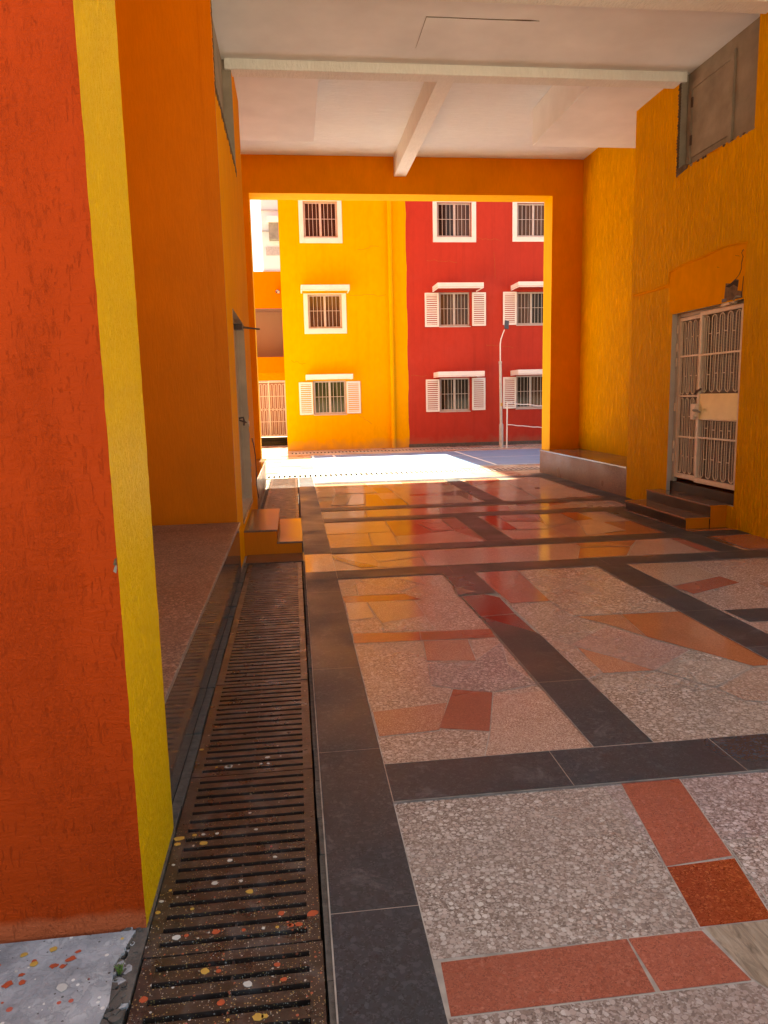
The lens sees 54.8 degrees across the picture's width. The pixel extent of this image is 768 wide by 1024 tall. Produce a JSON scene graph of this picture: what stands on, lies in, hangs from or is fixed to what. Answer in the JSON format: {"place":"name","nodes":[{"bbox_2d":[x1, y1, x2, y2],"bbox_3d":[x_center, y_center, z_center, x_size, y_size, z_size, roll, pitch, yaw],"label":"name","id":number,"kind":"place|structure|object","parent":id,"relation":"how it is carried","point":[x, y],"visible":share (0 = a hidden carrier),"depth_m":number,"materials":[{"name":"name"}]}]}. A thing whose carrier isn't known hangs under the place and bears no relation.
{"place":"outdoors","nodes":[
{"label":"outdoors","id":0,"kind":"place"},
{"bbox_2d":[125,480,268,959],"bbox_3d":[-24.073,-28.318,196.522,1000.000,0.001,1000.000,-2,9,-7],"label":"ground","id":1,"kind":"structure","parent":0,"point":[245,558],"depth_m":10.87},
{"bbox_2d":[0,927,141,1023],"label":"concrete apron","id":2,"kind":"object","parent":1,"relation":"on","point":[73,980],"visible":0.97,"depth_m":1.95,"materials":[{"name":"grey concrete"}]},
{"bbox_2d":[114,961,124,975],"bbox_3d":[-0.708,1.219,1.974,0.032,0.039,0.032,-2,9,-7],"label":"grass tuft","id":3,"kind":"object","parent":2,"relation":"on","point":[119,968],"visible":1,"depth_m":1.97,"materials":[{"name":"green plant"}]},
{"bbox_2d":[0,0,173,943],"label":"pillar","id":4,"kind":"structure","parent":1,"relation":"on","point":[86,822],"depth_m":1.99,"materials":[{"name":"orange paint"}]},
{"bbox_2d":[152,522,240,803],"bbox_3d":[-1.470,0.637,4.508,0.921,0.470,3.983,-2,9,-7],"label":"stone bench","id":5,"kind":"object","parent":1,"relation":"on","point":[198,570],"visible":0.33,"depth_m":4.09,"materials":[{"name":"stone"}]},
{"bbox_2d":[117,478,336,1023],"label":"drain channel","id":6,"kind":"object","parent":1,"relation":"in","point":[140,939],"visible":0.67,"depth_m":2.91,"materials":[{"name":"concrete"}]},
{"bbox_2d":[127,941,326,1023],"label":"drain grate","id":7,"kind":"object","parent":6,"relation":"in","point":[282,984],"visible":1,"depth_m":1.93,"materials":[{"name":"metal"}]},
{"bbox_2d":[143,769,320,959],"bbox_3d":[-0.480,1.159,2.544,0.493,0.041,0.982,-2,9,-7],"label":"drain grate","id":8,"kind":"object","parent":6,"relation":"in","point":[241,873],"visible":1,"depth_m":2.40,"materials":[{"name":"metal"}]},
{"bbox_2d":[191,680,311,777],"bbox_3d":[-0.597,1.012,3.513,0.488,0.041,0.982,-2,9,-7],"label":"drain grate","id":9,"kind":"object","parent":6,"relation":"in","point":[252,728],"visible":0.97,"depth_m":3.41,"materials":[{"name":"metal"}]},
{"bbox_2d":[216,625,307,685],"bbox_3d":[-0.716,0.864,4.482,0.488,0.040,0.982,-2,9,-7],"label":"drain grate","id":10,"kind":"object","parent":6,"relation":"in","point":[264,655],"visible":0.94,"depth_m":4.40,"materials":[{"name":"metal"}]},
{"bbox_2d":[231,588,304,628],"bbox_3d":[-0.836,0.718,5.451,0.488,0.040,0.982,-2,9,-7],"label":"drain grate","id":11,"kind":"object","parent":6,"relation":"in","point":[268,608],"visible":0.95,"depth_m":5.39,"materials":[{"name":"metal"}]},
{"bbox_2d":[241,562,302,591],"bbox_3d":[-0.955,0.570,6.421,0.488,0.040,0.982,-2,9,-7],"label":"drain grate","id":12,"kind":"object","parent":6,"relation":"in","point":[272,576],"visible":0.88,"depth_m":6.37,"materials":[{"name":"metal"}]},
{"bbox_2d":[264,500,298,509],"bbox_3d":[-1.484,-0.085,10.739,0.488,0.040,0.982,-2,9,-7],"label":"drain grate","id":13,"kind":"object","parent":6,"relation":"in","point":[286,504],"visible":0.81,"depth_m":10.73,"materials":[{"name":"metal"}]},
{"bbox_2d":[266,492,297,500],"bbox_3d":[-1.603,-0.232,11.708,0.488,0.040,0.982,-2,9,-7],"label":"drain grate","id":14,"kind":"object","parent":6,"relation":"in","point":[282,496],"visible":0.92,"depth_m":11.67,"materials":[{"name":"metal"}]},
{"bbox_2d":[268,485,297,492],"bbox_3d":[-1.722,-0.379,12.677,0.488,0.040,0.982,-2,9,-7],"label":"drain grate","id":15,"kind":"object","parent":6,"relation":"in","point":[284,488],"visible":0.9,"depth_m":12.66,"materials":[{"name":"metal"}]},
{"bbox_2d":[270,479,296,485],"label":"drain grate","id":16,"kind":"object","parent":6,"relation":"in","point":[278,482],"visible":0.88,"depth_m":13.64,"materials":[{"name":"metal"}]},
{"bbox_2d":[279,509,298,518],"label":"drain grate","id":17,"kind":"object","parent":6,"relation":"in","point":[288,514],"visible":0.23,"depth_m":9.84,"materials":[{"name":"metal"}]},
{"bbox_2d":[256,459,266,508],"bbox_3d":[-2.312,-0.461,11.746,0.773,0.465,3.648,-2,9,-7],"label":"stone bench","id":18,"kind":"object","parent":1,"relation":"on","point":[261,474],"visible":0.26,"depth_m":11.83,"materials":[{"name":"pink stone"}]},
{"bbox_2d":[244,508,302,555],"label":"doorsteps","id":19,"kind":"object","parent":1,"relation":"on","point":[267,531],"visible":0.78,"depth_m":7.35,"materials":[{"name":"orange paint"}]},
{"bbox_2d":[115,0,767,567],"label":"passage building","id":20,"kind":"structure","parent":1,"relation":"on","point":[625,142],"depth_m":8.33,"materials":[{"name":"orange paint"}]},
{"bbox_2d":[233,320,259,523],"bbox_3d":[-1.535,-1.016,7.895,0.463,2.054,1.660,-2,9,-7],"label":"door","id":21,"kind":"structure","parent":20,"relation":"in","point":[236,327],"depth_m":8.55,"materials":[{"name":"beige paint"}]},
{"bbox_2d":[252,439,258,497],"bbox_3d":[-1.596,-0.537,9.208,0.028,0.792,0.623,-2,9,-4],"label":"cable","id":22,"kind":"object","parent":20,"relation":"attached to","point":[256,468],"visible":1,"depth_m":9.34,"materials":[{"name":"rubber"}]},
{"bbox_2d":[260,200,279,271],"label":"apartment building","id":23,"kind":"structure","parent":0,"point":[270,234],"depth_m":42.54,"materials":[{"name":"paint"}]},
{"bbox_2d":[266,247,279,254],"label":"window","id":24,"kind":"structure","parent":23,"relation":"in","point":[269,250],"depth_m":42.73,"materials":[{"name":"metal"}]},
{"bbox_2d":[253,272,287,445],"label":"apartment building","id":25,"kind":"structure","parent":0,"point":[270,347],"depth_m":24.74,"materials":[{"name":"orange paint"}]},
{"bbox_2d":[259,381,286,436],"bbox_3d":[-4.016,-3.433,24.748,1.515,1.840,0.070,-2,9,-7],"label":"door","id":26,"kind":"structure","parent":25,"relation":"in","point":[272,395],"depth_m":24.78,"materials":[{"name":"white metal"}]},
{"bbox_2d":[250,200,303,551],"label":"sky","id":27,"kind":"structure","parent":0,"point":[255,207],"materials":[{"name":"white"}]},
{"bbox_2d":[277,200,409,450],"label":"apartment building","id":28,"kind":"structure","parent":0,"point":[343,268],"depth_m":21.44,"materials":[{"name":"yellow paint"}]},
{"bbox_2d":[298,200,342,242],"bbox_3d":[-1.803,-8.261,20.988,1.215,1.256,0.145,-2,9,-7],"label":"window","id":29,"kind":"structure","parent":28,"relation":"in","point":[318,221],"depth_m":21.00,"materials":[{"name":"metal"}]},
{"bbox_2d":[303,293,346,333],"bbox_3d":[-1.699,-5.723,21.386,1.220,1.136,0.145,-2,9,-7],"label":"window","id":30,"kind":"structure","parent":28,"relation":"in","point":[325,314],"depth_m":21.39,"materials":[{"name":"metal"}]},
{"bbox_2d":[313,380,346,415],"bbox_3d":[-1.589,-3.352,21.760,0.975,1.002,0.145,-2,9,-7],"label":"window","id":31,"kind":"structure","parent":28,"relation":"in","point":[329,396],"depth_m":21.79,"materials":[{"name":"metal"}]},
{"bbox_2d":[261,436,541,478],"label":"courtyard paving","id":32,"kind":"structure","parent":0,"point":[281,460],"depth_m":18.34,"materials":[{"name":"grey concrete"}]},
{"bbox_2d":[266,467,539,479],"bbox_3d":[1.129,-0.807,14.872,7.250,0.020,0.500,-2,9,-7],"label":"channel drain","id":33,"kind":"object","parent":32,"relation":"on","point":[399,472],"visible":0.76,"depth_m":14.77,"materials":[{"name":"metal"}]},
{"bbox_2d":[292,445,541,453],"bbox_3d":[1.926,-1.817,21.291,9.100,0.020,0.490,-2,9,-7],"label":"channel drain","id":34,"kind":"object","parent":32,"relation":"on","point":[415,449],"visible":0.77,"depth_m":21.13,"materials":[{"name":"metal"}]},
{"bbox_2d":[311,448,541,471],"bbox_3d":[5.046,-1.446,18.434,13.600,0.020,4.400,-2,9,-7],"label":"blue court","id":35,"kind":"object","parent":32,"relation":"on","point":[420,460],"visible":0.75,"depth_m":17.69,"materials":[{"name":"paint"}]},
{"bbox_2d":[499,320,508,446],"bbox_3d":[3.400,-3.623,21.052,0.285,3.574,0.218,1,9,13],"label":"street lamp","id":36,"kind":"object","parent":32,"relation":"on","point":[506,324],"visible":1,"depth_m":21.12,"materials":[{"name":"metal"}]},
{"bbox_2d":[506,402,541,447],"bbox_3d":[5.721,-2.545,21.224,4.565,1.289,0.038,-2,9,-7],"label":"railing","id":37,"kind":"object","parent":32,"relation":"on","point":[507,424],"visible":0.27,"depth_m":20.96,"materials":[{"name":"white metal"}]},
{"bbox_2d":[405,201,543,447],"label":"apartment building","id":38,"kind":"structure","parent":0,"point":[474,276],"depth_m":21.87,"materials":[{"name":"red paint"}]},
{"bbox_2d":[432,201,475,241],"bbox_3d":[2.027,-8.431,21.433,1.275,1.226,0.145,-2,9,-7],"label":"window","id":39,"kind":"structure","parent":38,"relation":"in","point":[452,222],"depth_m":21.45,"materials":[{"name":"metal"}]},
{"bbox_2d":[439,292,470,326],"bbox_3d":[2.068,-5.953,21.814,0.945,1.002,0.145,-2,9,-7],"label":"window","id":40,"kind":"structure","parent":38,"relation":"in","point":[454,308],"depth_m":21.84,"materials":[{"name":"metal"}]},
{"bbox_2d":[440,378,470,411],"bbox_3d":[2.118,-3.508,22.192,0.945,1.012,0.145,-2,9,-7],"label":"window","id":41,"kind":"structure","parent":38,"relation":"in","point":[454,392],"depth_m":22.22,"materials":[{"name":"metal"}]},
{"bbox_2d":[512,202,543,241],"bbox_3d":[4.374,-8.536,21.705,1.285,1.206,0.145,-2,9,-7],"label":"window","id":42,"kind":"structure","parent":38,"relation":"in","point":[527,219],"depth_m":21.71,"materials":[{"name":"metal"}]},
{"bbox_2d":[516,375,541,408],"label":"window","id":43,"kind":"structure","parent":38,"relation":"in","point":[529,387],"depth_m":22.48,"materials":[{"name":"metal"}]},
{"bbox_2d":[516,292,542,325],"bbox_3d":[4.390,-6.057,22.083,0.945,0.982,0.145,-2,9,-7],"label":"window","id":44,"kind":"structure","parent":38,"relation":"in","point":[529,304],"depth_m":22.11,"materials":[{"name":"metal"}]},
{"bbox_2d":[299,470,767,1023],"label":"passage floor","id":45,"kind":"structure","parent":0,"point":[541,708],"depth_m":3.13,"materials":[{"name":"stone"}]},
{"bbox_2d":[539,448,626,496],"bbox_3d":[3.621,-0.715,12.523,0.781,0.465,3.798,-2,9,-7],"label":"stone bench","id":46,"kind":"object","parent":45,"relation":"on","point":[606,472],"visible":0.64,"depth_m":12.21,"materials":[{"name":"grey stone"}]},
{"bbox_2d":[625,489,729,528],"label":"doorsteps","id":47,"kind":"object","parent":45,"relation":"on","point":[684,510],"visible":0.91,"depth_m":8.57,"materials":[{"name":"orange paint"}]}
]}

